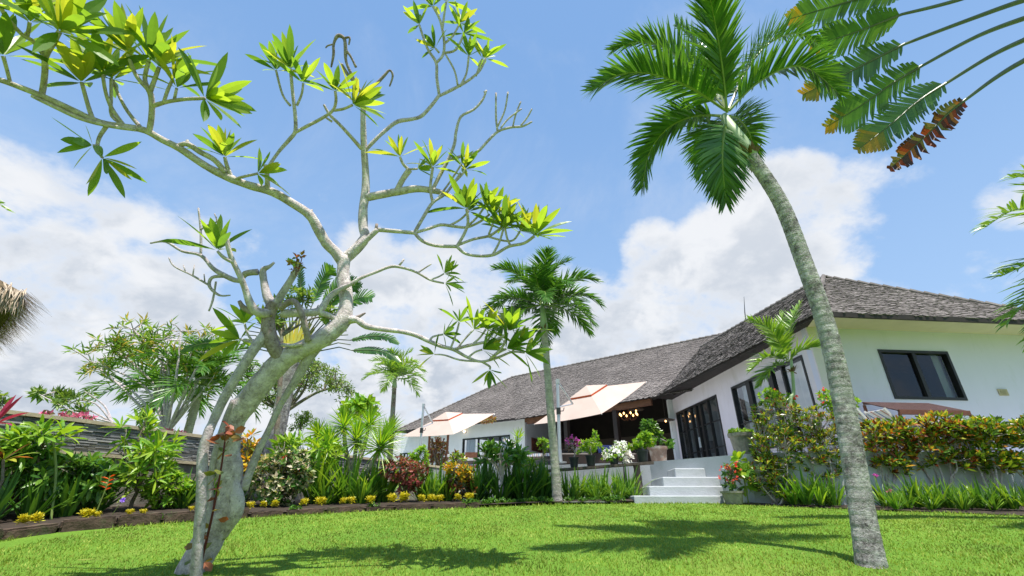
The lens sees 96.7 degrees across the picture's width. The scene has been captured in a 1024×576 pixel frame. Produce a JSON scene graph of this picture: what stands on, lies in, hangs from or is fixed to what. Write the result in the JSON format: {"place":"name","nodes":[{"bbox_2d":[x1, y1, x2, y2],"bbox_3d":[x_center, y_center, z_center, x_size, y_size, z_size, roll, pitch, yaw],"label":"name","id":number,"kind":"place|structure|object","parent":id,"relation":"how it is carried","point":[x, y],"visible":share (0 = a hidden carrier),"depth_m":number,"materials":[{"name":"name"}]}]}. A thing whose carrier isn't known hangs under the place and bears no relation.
{"place":"outdoors","nodes":[
{"label":"outdoors","id":0,"kind":"place"},
{"bbox_2d":[0,502,1023,575],"bbox_3d":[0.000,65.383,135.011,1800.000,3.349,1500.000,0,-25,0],"label":"lawn","id":1,"kind":"structure","parent":0,"point":[6,544],"depth_m":4.47,"materials":[{"name":"green plant"}]},
{"bbox_2d":[0,280,51,353],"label":"palm tree","id":2,"kind":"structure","parent":1,"relation":"on","point":[14,303],"depth_m":5.49,"materials":[{"name":"plant"}]},
{"bbox_2d":[25,384,112,422],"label":"frangipani tree","id":3,"kind":"object","parent":1,"relation":"on","point":[39,393],"visible":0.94,"depth_m":10.24,"materials":[{"name":"green plant"}]},
{"bbox_2d":[61,311,228,430],"bbox_3d":[-10.121,3.066,12.429,4.305,5.062,2.171,0,-25,0],"label":"frangipani tree","id":4,"kind":"object","parent":1,"relation":"on","point":[119,342],"visible":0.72,"depth_m":12.64,"materials":[{"name":"green plant"}]},
{"bbox_2d":[75,344,222,426],"bbox_3d":[-11.611,4.272,14.559,3.934,4.975,4.022,0,-25,0],"label":"tree","id":5,"kind":"object","parent":1,"relation":"on","point":[149,385],"visible":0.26,"depth_m":14.71,"materials":[{"name":"green plant"}]},
{"bbox_2d":[110,333,273,432],"bbox_3d":[-8.841,3.647,12.729,3.611,4.544,3.670,0,-25,0],"label":"palm tree","id":6,"kind":"object","parent":1,"relation":"on","point":[193,410],"visible":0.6,"depth_m":12.65,"materials":[{"name":"green plant"}]},
{"bbox_2d":[0,409,439,513],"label":"slate wall","id":7,"kind":"structure","parent":1,"relation":"on","point":[94,432],"depth_m":7.70,"materials":[{"name":"stone"}]},
{"bbox_2d":[0,502,479,539],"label":"edging kerb","id":8,"kind":"structure","parent":1,"relation":"on","point":[71,525],"depth_m":5.78,"materials":[{"name":"brown wood"}]},
{"bbox_2d":[0,0,572,575],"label":"plumeria tree","id":9,"kind":"object","parent":1,"relation":"on","point":[98,58],"visible":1,"depth_m":3.91,"materials":[{"name":"green plant"}]},
{"bbox_2d":[184,421,245,570],"bbox_3d":[-2.298,1.687,3.508,0.277,1.219,0.515,10,-27,-20],"label":"creeping vine","id":10,"kind":"object","parent":9,"relation":"attached to","point":[227,434],"visible":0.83,"depth_m":3.48,"materials":[{"name":"orange plant"}]},
{"bbox_2d":[231,358,354,414],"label":"feathery tree","id":11,"kind":"object","parent":1,"relation":"on","point":[314,372],"visible":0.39,"depth_m":15.97,"materials":[{"name":"green plant"}]},
{"bbox_2d":[287,410,317,448],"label":"tree","id":12,"kind":"object","parent":1,"relation":"on","point":[305,418],"visible":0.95,"depth_m":16.44,"materials":[{"name":"green plant"}]},
{"bbox_2d":[0,499,632,528],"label":"garden bed","id":13,"kind":"object","parent":1,"relation":"on","point":[8,521],"visible":0.21,"depth_m":7.13,"materials":[{"name":"soil"}]},
{"bbox_2d":[0,395,25,425],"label":"cordyline","id":14,"kind":"object","parent":13,"relation":"on","point":[8,406],"visible":1,"depth_m":5.80,"materials":[{"name":"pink plant"}]},
{"bbox_2d":[0,442,35,488],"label":"cordyline","id":15,"kind":"object","parent":13,"relation":"on","point":[4,455],"visible":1,"depth_m":5.70,"materials":[{"name":"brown plant"}]},
{"bbox_2d":[0,466,47,518],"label":"lily clump","id":16,"kind":"object","parent":13,"relation":"on","point":[6,494],"visible":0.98,"depth_m":5.67,"materials":[{"name":"green plant"}]},
{"bbox_2d":[0,414,88,518],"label":"ginger plant","id":17,"kind":"object","parent":13,"relation":"on","point":[19,437],"visible":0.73,"depth_m":6.25,"materials":[{"name":"green plant"}]},
{"bbox_2d":[0,434,91,516],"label":"broadleaf shrub","id":18,"kind":"object","parent":13,"relation":"on","point":[46,462],"visible":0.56,"depth_m":6.19,"materials":[{"name":"green plant"}]},
{"bbox_2d":[2,469,96,519],"bbox_3d":[-6.171,2.769,6.125,1.002,0.662,0.887,17,-30,-32],"label":"lily clump","id":19,"kind":"object","parent":13,"relation":"on","point":[31,503],"visible":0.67,"depth_m":5.90,"materials":[{"name":"green plant"}]},
{"bbox_2d":[23,426,87,519],"bbox_3d":[-6.242,2.463,6.043,0.902,1.203,0.194,0,-25,0],"label":"banana leaf plant","id":20,"kind":"object","parent":13,"relation":"on","point":[64,431],"visible":0.9,"depth_m":6.20,"materials":[{"name":"green plant"}]},
{"bbox_2d":[43,465,102,516],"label":"lily clump","id":21,"kind":"object","parent":13,"relation":"on","point":[69,510],"visible":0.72,"depth_m":6.24,"materials":[{"name":"green plant"}]},
{"bbox_2d":[42,451,132,514],"bbox_3d":[-6.213,2.854,6.644,1.110,0.897,0.938,0,-25,0],"label":"broadleaf shrub","id":22,"kind":"object","parent":13,"relation":"on","point":[102,468],"visible":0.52,"depth_m":6.54,"materials":[{"name":"green plant"}]},
{"bbox_2d":[80,466,135,511],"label":"lily clump","id":23,"kind":"object","parent":13,"relation":"on","point":[93,504],"visible":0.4,"depth_m":6.68,"materials":[{"name":"green plant"}]},
{"bbox_2d":[102,404,188,509],"bbox_3d":[-5.853,2.678,7.218,1.314,1.626,0.968,0,-25,0],"label":"fan leaf shrub","id":24,"kind":"object","parent":13,"relation":"on","point":[151,455],"visible":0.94,"depth_m":7.14,"materials":[{"name":"green plant"}]},
{"bbox_2d":[139,470,195,508],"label":"shrub","id":25,"kind":"object","parent":13,"relation":"on","point":[156,500],"visible":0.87,"depth_m":7.08,"materials":[{"name":"green plant"}]},
{"bbox_2d":[161,466,215,507],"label":"lily clump","id":26,"kind":"object","parent":13,"relation":"on","point":[188,501],"visible":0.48,"depth_m":7.14,"materials":[{"name":"green plant"}]},
{"bbox_2d":[240,428,268,505],"bbox_3d":[-4.529,3.082,7.848,0.730,1.304,0.623,0,-25,0],"label":"yellow croton","id":27,"kind":"object","parent":13,"relation":"on","point":[246,456],"visible":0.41,"depth_m":7.93,"materials":[{"name":"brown plant"}]},
{"bbox_2d":[249,446,316,505],"bbox_3d":[-3.839,3.217,7.671,1.126,1.048,0.828,0,-25,0],"label":"variegated shrub","id":28,"kind":"object","parent":13,"relation":"on","point":[278,479],"visible":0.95,"depth_m":7.54,"materials":[{"name":"green plant"}]},
{"bbox_2d":[179,258,400,499],"bbox_3d":[-5.206,1.959,10.520,5.232,5.714,0.695,0,-25,0],"label":"travellers palm","id":29,"kind":"object","parent":13,"relation":"on","point":[294,335],"visible":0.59,"depth_m":10.98,"materials":[{"name":"green plant"}]},
{"bbox_2d":[260,284,337,449],"bbox_3d":[-4.636,1.983,9.533,1.992,4.579,0.721,4,-25,-8],"label":"tree","id":30,"kind":"object","parent":13,"relation":"on","point":[303,292],"visible":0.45,"depth_m":10.11,"materials":[{"name":"green plant"}]},
{"bbox_2d":[260,429,348,502],"bbox_3d":[-3.801,3.246,8.318,1.621,1.326,0.976,0,-25,0],"label":"leafy shrub","id":31,"kind":"object","parent":13,"relation":"on","point":[331,445],"visible":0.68,"depth_m":8.33,"materials":[{"name":"green plant"}]},
{"bbox_2d":[302,445,345,503],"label":"lily clump","id":32,"kind":"object","parent":13,"relation":"on","point":[310,497],"visible":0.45,"depth_m":7.97,"materials":[{"name":"green plant"}]},
{"bbox_2d":[305,470,348,503],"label":"lily clump","id":33,"kind":"object","parent":13,"relation":"on","point":[330,498],"visible":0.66,"depth_m":7.86,"materials":[{"name":"green plant"}]},
{"bbox_2d":[313,450,392,503],"bbox_3d":[-2.861,3.398,8.303,1.565,0.986,1.248,11,-27,-22],"label":"lily clump","id":34,"kind":"object","parent":13,"relation":"on","point":[355,470],"visible":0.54,"depth_m":8.04,"materials":[{"name":"green plant"}]},
{"bbox_2d":[304,400,407,479],"bbox_3d":[-3.009,3.159,8.835,2.516,2.012,1.402,-11,-27,22],"label":"dracaena","id":35,"kind":"object","parent":13,"relation":"on","point":[360,428],"visible":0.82,"depth_m":8.77,"materials":[{"name":"green plant"}]},
{"bbox_2d":[335,467,387,503],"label":"lily clump","id":36,"kind":"object","parent":13,"relation":"on","point":[363,495],"visible":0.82,"depth_m":7.95,"materials":[{"name":"green plant"}]},
{"bbox_2d":[346,460,398,501],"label":"lily clump","id":37,"kind":"object","parent":13,"relation":"on","point":[374,469],"visible":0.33,"depth_m":8.25,"materials":[{"name":"green plant"}]},
{"bbox_2d":[351,456,409,501],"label":"lily clump","id":38,"kind":"object","parent":13,"relation":"on","point":[384,498],"visible":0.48,"depth_m":8.31,"materials":[{"name":"green plant"}]},
{"bbox_2d":[377,454,429,501],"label":"red shrub","id":39,"kind":"object","parent":13,"relation":"on","point":[410,481],"visible":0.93,"depth_m":8.23,"materials":[{"name":"brown plant"}]},
{"bbox_2d":[441,461,475,500],"bbox_3d":[-1.019,3.607,8.459,0.704,0.746,0.550,0,-25,0],"label":"yellow croton","id":40,"kind":"object","parent":13,"relation":"on","point":[463,469],"visible":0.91,"depth_m":8.47,"materials":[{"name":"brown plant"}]},
{"bbox_2d":[444,475,478,500],"bbox_3d":[-0.959,3.720,8.515,0.716,0.590,0.605,0,-25,0],"label":"dark croton","id":41,"kind":"object","parent":13,"relation":"on","point":[456,485],"visible":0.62,"depth_m":8.45,"materials":[{"name":"brown plant"}]},
{"bbox_2d":[448,459,495,499],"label":"lily clump","id":42,"kind":"object","parent":13,"relation":"on","point":[479,482],"visible":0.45,"depth_m":8.63,"materials":[{"name":"green plant"}]},
{"bbox_2d":[465,452,504,499],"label":"lily clump","id":43,"kind":"object","parent":13,"relation":"on","point":[486,494],"visible":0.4,"depth_m":8.96,"materials":[{"name":"green plant"}]},
{"bbox_2d":[474,462,530,499],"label":"lily clump","id":44,"kind":"object","parent":13,"relation":"on","point":[494,488],"visible":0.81,"depth_m":8.61,"materials":[{"name":"green plant"}]},
{"bbox_2d":[473,437,531,492],"bbox_3d":[-0.192,3.500,8.838,1.182,1.218,0.933,0,-25,0],"label":"young frangipani","id":45,"kind":"object","parent":13,"relation":"on","point":[491,450],"visible":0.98,"depth_m":8.82,"materials":[{"name":"green plant"}]},
{"bbox_2d":[494,457,537,499],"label":"lily clump","id":46,"kind":"object","parent":13,"relation":"on","point":[511,496],"visible":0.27,"depth_m":8.96,"materials":[{"name":"green plant"}]},
{"bbox_2d":[507,458,549,498],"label":"lily clump","id":47,"kind":"object","parent":13,"relation":"on","point":[529,492],"visible":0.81,"depth_m":8.67,"materials":[{"name":"green plant"}]},
{"bbox_2d":[524,456,559,498],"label":"lily clump","id":48,"kind":"object","parent":13,"relation":"on","point":[542,491],"visible":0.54,"depth_m":8.98,"materials":[{"name":"green plant"}]},
{"bbox_2d":[482,245,606,503],"bbox_3d":[0.656,1.628,9.551,2.741,5.436,2.814,0,-25,0],"label":"palm tree","id":49,"kind":"object","parent":13,"relation":"on","point":[545,286],"visible":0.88,"depth_m":9.89,"materials":[{"name":"green plant"}]},
{"bbox_2d":[548,461,653,495],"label":"low wall","id":50,"kind":"structure","parent":13,"relation":"on","point":[635,466],"depth_m":9.74,"materials":[{"name":"grey wood"}]},
{"bbox_2d":[585,455,595,465],"bbox_3d":[1.737,3.813,10.039,0.242,0.220,0.242,0,-25,0],"label":"black pot","id":51,"kind":"object","parent":50,"relation":"on","point":[590,460],"visible":0.95,"depth_m":9.97,"materials":[{"name":"plastic"}]},
{"bbox_2d":[575,429,603,454],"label":"potted shrub","id":52,"kind":"object","parent":51,"relation":"in","point":[590,445],"visible":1,"depth_m":10.12,"materials":[{"name":"green plant"}]},
{"bbox_2d":[610,453,617,463],"bbox_3d":[2.224,3.738,9.946,0.242,0.220,0.242,0,-25,0],"label":"black pot","id":53,"kind":"object","parent":50,"relation":"on","point":[614,461],"visible":0.48,"depth_m":9.86,"materials":[{"name":"plastic"}]},
{"bbox_2d":[601,440,628,461],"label":"potted shrub","id":54,"kind":"object","parent":53,"relation":"in","point":[618,449],"visible":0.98,"depth_m":9.95,"materials":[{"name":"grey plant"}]},
{"bbox_2d":[635,449,648,461],"bbox_3d":[2.819,3.632,9.840,0.286,0.250,0.286,0,-25,0],"label":"black pot","id":55,"kind":"object","parent":50,"relation":"on","point":[642,455],"visible":0.98,"depth_m":9.76,"materials":[{"name":"plastic"}]},
{"bbox_2d":[627,429,657,450],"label":"potted shrub","id":56,"kind":"object","parent":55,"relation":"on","point":[644,439],"visible":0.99,"depth_m":9.91,"materials":[{"name":"green plant"}]},
{"bbox_2d":[606,465,656,498],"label":"lily clump","id":57,"kind":"object","parent":13,"relation":"on","point":[631,482],"visible":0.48,"depth_m":9.19,"materials":[{"name":"green plant"}]},
{"bbox_2d":[336,392,380,453],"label":"papaya tree","id":58,"kind":"object","parent":1,"relation":"on","point":[359,401],"visible":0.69,"depth_m":14.62,"materials":[{"name":"green plant"}]},
{"bbox_2d":[360,346,426,459],"bbox_3d":[-6.183,6.785,23.292,3.447,7.874,3.374,0,-25,0],"label":"palm tree","id":59,"kind":"object","parent":1,"relation":"on","point":[393,370],"visible":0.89,"depth_m":24.15,"materials":[{"name":"green plant"}]},
{"bbox_2d":[403,444,430,463],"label":"climbing shrub","id":60,"kind":"object","parent":1,"relation":"on","point":[417,456],"visible":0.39,"depth_m":14.00,"materials":[{"name":"green plant"}]},
{"bbox_2d":[626,468,724,502],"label":"garden steps","id":61,"kind":"structure","parent":1,"relation":"on","point":[686,485],"depth_m":8.81,"materials":[{"name":"concrete"}]},
{"bbox_2d":[433,451,1023,504],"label":"terrace","id":62,"kind":"structure","parent":1,"relation":"on","point":[711,466],"depth_m":8.41,"materials":[{"name":"stone"}]},
{"bbox_2d":[403,404,492,461],"bbox_3d":[-2.483,5.670,16.741,2.935,2.294,2.200,20,-32,-37],"label":"cantilever parasol","id":63,"kind":"object","parent":62,"relation":"on","point":[448,423],"visible":0.89,"depth_m":16.64,"materials":[{"name":"fabric"}]},
{"bbox_2d":[428,413,496,469],"bbox_3d":[-1.890,6.176,18.265,1.284,2.699,4.038,-10,-27,21],"label":"trellis","id":64,"kind":"object","parent":62,"relation":"on","point":[435,456],"visible":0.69,"depth_m":16.72,"materials":[{"name":"brown wood"}]},
{"bbox_2d":[534,379,646,463],"bbox_3d":[2.080,3.668,12.508,3.203,2.315,1.835,18,-30,-33],"label":"cantilever parasol","id":65,"kind":"object","parent":62,"relation":"on","point":[588,400],"visible":0.91,"depth_m":12.34,"materials":[{"name":"fabric"}]},
{"bbox_2d":[559,445,636,464],"bbox_3d":[2.170,4.354,11.887,2.000,0.503,0.720,0,-25,0],"label":"outdoor sofa","id":66,"kind":"object","parent":62,"relation":"on","point":[566,454],"visible":0.24,"depth_m":11.54,"materials":[{"name":"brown wood"}]},
{"bbox_2d":[647,446,667,460],"bbox_3d":[3.636,4.157,11.306,0.506,0.404,0.506,0,-25,0],"label":"clay pot","id":67,"kind":"object","parent":62,"relation":"on","point":[657,453],"visible":0.78,"depth_m":11.16,"materials":[{"name":"ceramic"}]},
{"bbox_2d":[639,418,675,448],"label":"potted shrub","id":68,"kind":"object","parent":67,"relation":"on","point":[651,425],"visible":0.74,"depth_m":11.45,"materials":[{"name":"green plant"}]},
{"bbox_2d":[394,274,1023,468],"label":"villa","id":69,"kind":"object","parent":62,"relation":"on","point":[901,345],"visible":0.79,"depth_m":13.86,"materials":[{"name":"white paint"}]},
{"bbox_2d":[462,435,509,465],"bbox_3d":[-1.345,9.129,24.203,3.148,2.389,0.320,-16,-29,30],"label":"window","id":70,"kind":"structure","parent":69,"relation":"in","point":[471,442],"depth_m":25.01,"materials":[{"name":"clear glass"}]},
{"bbox_2d":[676,395,727,458],"bbox_3d":[6.839,5.402,16.238,0.343,2.552,3.476,1,-25,-3],"label":"french door","id":71,"kind":"structure","parent":69,"relation":"in","point":[702,420],"depth_m":16.20,"materials":[{"name":"black glass"}]},
{"bbox_2d":[730,355,821,450],"bbox_3d":[7.114,3.287,12.275,0.320,2.105,3.504,1,-25,-3],"label":"window","id":72,"kind":"structure","parent":69,"relation":"in","point":[805,398],"depth_m":12.02,"materials":[{"name":"black glass"}]},
{"bbox_2d":[877,349,967,400],"bbox_3d":[9.704,2.132,10.878,1.916,1.331,0.320,2,-25,-5],"label":"window","id":73,"kind":"structure","parent":69,"relation":"in","point":[912,354],"depth_m":10.90,"materials":[{"name":"black glass"}]},
{"bbox_2d":[727,432,754,453],"bbox_3d":[4.709,3.189,9.275,0.528,0.427,0.528,0,-25,0],"label":"stone planter","id":74,"kind":"object","parent":62,"relation":"on","point":[740,442],"visible":0.71,"depth_m":9.13,"materials":[{"name":"stone"}]},
{"bbox_2d":[757,385,797,451],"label":"bushy vine","id":75,"kind":"object","parent":62,"relation":"on","point":[773,394],"visible":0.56,"depth_m":9.49,"materials":[{"name":"green plant"}]},
{"bbox_2d":[814,387,860,451],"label":"flowering shrub","id":76,"kind":"object","parent":62,"relation":"on","point":[822,397],"visible":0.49,"depth_m":9.37,"materials":[{"name":"green plant"}]},
{"bbox_2d":[864,408,925,451],"bbox_3d":[7.524,2.814,8.962,0.700,0.858,0.364,-6,-26,13],"label":"deck chair","id":77,"kind":"object","parent":62,"relation":"on","point":[882,413],"visible":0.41,"depth_m":9.10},
{"bbox_2d":[862,402,976,450],"bbox_3d":[8.145,2.740,9.076,1.482,1.070,0.818,0,-25,0],"label":"slatted daybed","id":78,"kind":"object","parent":62,"relation":"on","point":[912,408],"visible":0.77,"depth_m":9.06,"materials":[{"name":"brown wood"}]},
{"bbox_2d":[720,491,743,503],"bbox_3d":[4.037,3.829,8.311,0.418,0.220,0.418,0,-25,0],"label":"planter","id":79,"kind":"object","parent":1,"relation":"on","point":[732,497],"visible":0.94,"depth_m":8.19,"materials":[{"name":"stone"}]},
{"bbox_2d":[718,461,743,490],"bbox_3d":[4.104,3.527,8.471,0.511,0.565,0.465,13,-28,-25],"label":"crown of thorns","id":80,"kind":"object","parent":79,"relation":"on","point":[732,479],"visible":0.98,"depth_m":8.43,"materials":[{"name":"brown plant"}]},
{"bbox_2d":[580,0,888,568],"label":"palm tree","id":81,"kind":"object","parent":1,"relation":"on","point":[724,147],"visible":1,"depth_m":5.59,"materials":[{"name":"green plant"}]},
{"bbox_2d":[743,502,1023,514],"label":"garden bed","id":82,"kind":"object","parent":1,"relation":"on","point":[1020,511],"visible":0.46,"depth_m":7.34,"materials":[{"name":"soil"}]},
{"bbox_2d":[728,450,761,502],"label":"broadleaf plant","id":83,"kind":"object","parent":82,"relation":"on","point":[737,456],"visible":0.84,"depth_m":8.46,"materials":[{"name":"green plant"}]},
{"bbox_2d":[745,393,806,504],"bbox_3d":[4.974,2.998,8.574,1.421,2.075,1.020,14,-29,-27],"label":"croton","id":84,"kind":"object","parent":82,"relation":"on","point":[772,432],"visible":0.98,"depth_m":8.44,"materials":[{"name":"green plant"}]},
{"bbox_2d":[744,300,820,451],"bbox_3d":[5.518,2.049,9.170,1.897,4.118,1.046,4,-25,-8],"label":"palm","id":85,"kind":"object","parent":82,"relation":"on","point":[778,332],"visible":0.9,"depth_m":9.39,"materials":[{"name":"green plant"}]},
{"bbox_2d":[767,476,807,503],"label":"lily clump","id":86,"kind":"object","parent":82,"relation":"on","point":[791,499],"visible":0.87,"depth_m":7.97,"materials":[{"name":"green plant"}]},
{"bbox_2d":[779,466,838,504],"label":"lily clump","id":87,"kind":"object","parent":82,"relation":"on","point":[803,501],"visible":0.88,"depth_m":7.88,"materials":[{"name":"green plant"}]},
{"bbox_2d":[793,405,842,485],"bbox_3d":[5.800,3.070,8.492,1.177,1.799,0.856,0,-25,0],"label":"croton","id":88,"kind":"object","parent":82,"relation":"on","point":[819,434],"visible":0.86,"depth_m":8.43,"materials":[{"name":"green plant"}]},
{"bbox_2d":[798,470,840,504],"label":"lily clump","id":89,"kind":"object","parent":82,"relation":"on","point":[820,497],"visible":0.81,"depth_m":7.80,"materials":[{"name":"green plant"}]},
{"bbox_2d":[800,469,845,505],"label":"lily clump","id":90,"kind":"object","parent":82,"relation":"on","point":[833,501],"visible":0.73,"depth_m":7.78,"materials":[{"name":"green plant"}]},
{"bbox_2d":[871,477,903,506],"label":"lily clump","id":91,"kind":"object","parent":82,"relation":"on","point":[877,494],"visible":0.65,"depth_m":7.60,"materials":[{"name":"green plant"}]},
{"bbox_2d":[860,415,922,492],"bbox_3d":[6.913,3.118,8.320,1.351,1.577,0.803,0,-25,0],"label":"croton","id":92,"kind":"object","parent":82,"relation":"on","point":[884,440],"visible":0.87,"depth_m":8.28,"materials":[{"name":"green plant"}]},
{"bbox_2d":[876,487,912,508],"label":"lily clump","id":93,"kind":"object","parent":82,"relation":"on","point":[892,501],"visible":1,"depth_m":7.22,"materials":[{"name":"green plant"}]},
{"bbox_2d":[881,479,923,507],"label":"lily clump","id":94,"kind":"object","parent":82,"relation":"on","point":[909,504],"visible":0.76,"depth_m":7.40,"materials":[{"name":"green plant"}]},
{"bbox_2d":[886,469,937,507],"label":"lily clump","id":95,"kind":"object","parent":82,"relation":"on","point":[915,486],"visible":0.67,"depth_m":7.46,"materials":[{"name":"green plant"}]},
{"bbox_2d":[911,486,947,508],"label":"lily clump","id":96,"kind":"object","parent":82,"relation":"on","point":[928,503],"visible":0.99,"depth_m":7.21,"materials":[{"name":"green plant"}]},
{"bbox_2d":[893,409,980,497],"bbox_3d":[7.812,3.061,8.287,1.452,1.665,0.832,0,-25,0],"label":"croton","id":97,"kind":"object","parent":82,"relation":"on","point":[932,434],"visible":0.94,"depth_m":8.25,"materials":[{"name":"green plant"}]},
{"bbox_2d":[923,476,971,507],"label":"lily clump","id":98,"kind":"object","parent":82,"relation":"on","point":[948,505],"visible":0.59,"depth_m":7.36,"materials":[{"name":"green plant"}]},
{"bbox_2d":[939,485,978,509],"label":"lily clump","id":99,"kind":"object","parent":82,"relation":"on","point":[961,503],"visible":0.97,"depth_m":7.18,"materials":[{"name":"green plant"}]},
{"bbox_2d":[957,474,1007,508],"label":"lily clump","id":100,"kind":"object","parent":82,"relation":"on","point":[977,490],"visible":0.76,"depth_m":7.28,"materials":[{"name":"green plant"}]},
{"bbox_2d":[943,412,1023,495],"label":"croton","id":101,"kind":"object","parent":82,"relation":"on","point":[988,455],"visible":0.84,"depth_m":8.17,"materials":[{"name":"green plant"}]},
{"bbox_2d":[984,476,1023,508],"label":"lily clump","id":102,"kind":"object","parent":82,"relation":"on","point":[1011,505],"visible":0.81,"depth_m":7.21,"materials":[{"name":"green plant"}]},
{"bbox_2d":[986,414,1023,478],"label":"croton","id":103,"kind":"object","parent":82,"relation":"on","point":[1018,423],"visible":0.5,"depth_m":8.21,"materials":[{"name":"green plant"}]},
{"bbox_2d":[784,0,1023,171],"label":"travellers palm","id":104,"kind":"object","parent":1,"relation":"on","point":[871,137],"visible":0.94,"depth_m":7.92,"materials":[{"name":"green plant"}]},
{"bbox_2d":[971,164,1023,352],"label":"palm tree","id":105,"kind":"object","parent":1,"relation":"on","point":[1011,207],"visible":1,"depth_m":6.36,"materials":[{"name":"green plant"}]},
{"bbox_2d":[0,0,1023,467],"label":"sky","id":106,"kind":"structure","parent":0,"point":[672,268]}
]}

